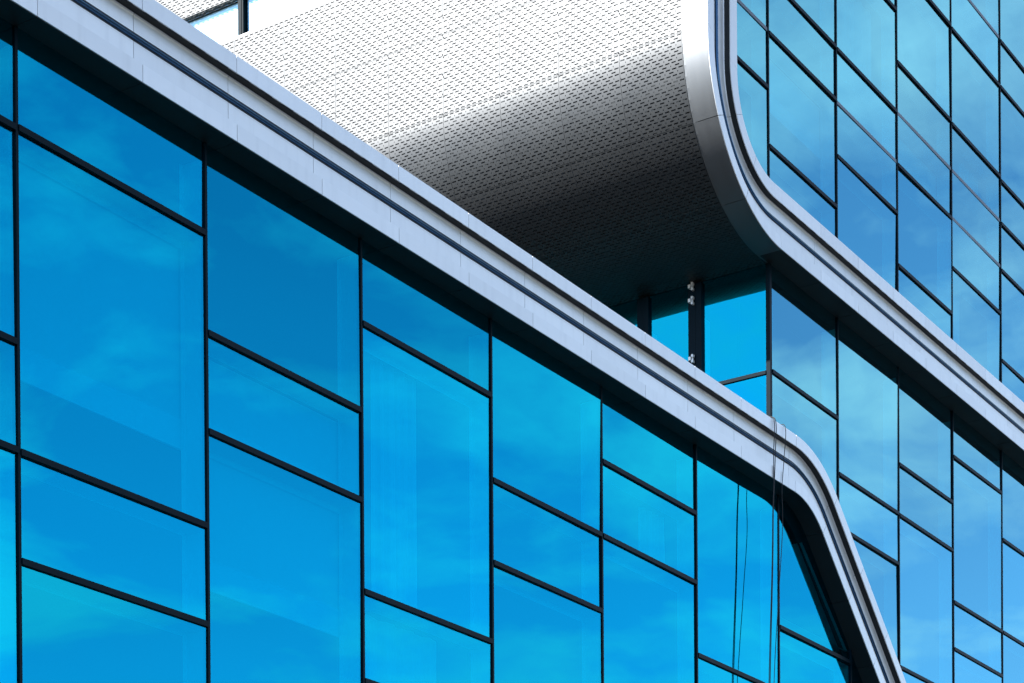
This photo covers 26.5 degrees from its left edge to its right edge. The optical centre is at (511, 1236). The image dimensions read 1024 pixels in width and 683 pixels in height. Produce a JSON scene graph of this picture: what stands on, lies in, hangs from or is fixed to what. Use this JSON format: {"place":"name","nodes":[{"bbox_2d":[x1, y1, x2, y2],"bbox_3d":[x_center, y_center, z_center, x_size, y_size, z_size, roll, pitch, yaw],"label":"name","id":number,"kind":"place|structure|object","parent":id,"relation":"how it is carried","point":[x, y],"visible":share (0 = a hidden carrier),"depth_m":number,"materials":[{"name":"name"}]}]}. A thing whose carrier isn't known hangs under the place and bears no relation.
{"place":"outdoors","nodes":[
{"label":"outdoors","id":0,"kind":"place"},
{"label":"ground","id":1,"kind":"structure","parent":0,"visible":0},
{"bbox_2d":[0,0,905,682],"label":"office wing","id":2,"kind":"structure","parent":1,"relation":"on","point":[294,388],"depth_m":19.98,"materials":[{"name":"blue glass"}]},
{"bbox_2d":[769,416,776,682],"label":"hanging rope","id":3,"kind":"object","parent":2,"relation":"hanging from","point":[772,548],"visible":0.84,"depth_m":27.19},
{"bbox_2d":[774,424,785,680],"bbox_3d":[3.280,-6.346,27.533,0.386,7.873,0.822,0,0,-14],"label":"hanging rope","id":4,"kind":"object","parent":2,"relation":"hanging from","point":[781,553],"visible":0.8,"depth_m":27.39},
{"bbox_2d":[155,0,1023,682],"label":"office tower","id":5,"kind":"structure","parent":1,"relation":"on","point":[803,220],"depth_m":31.07,"materials":[{"name":"glass"}]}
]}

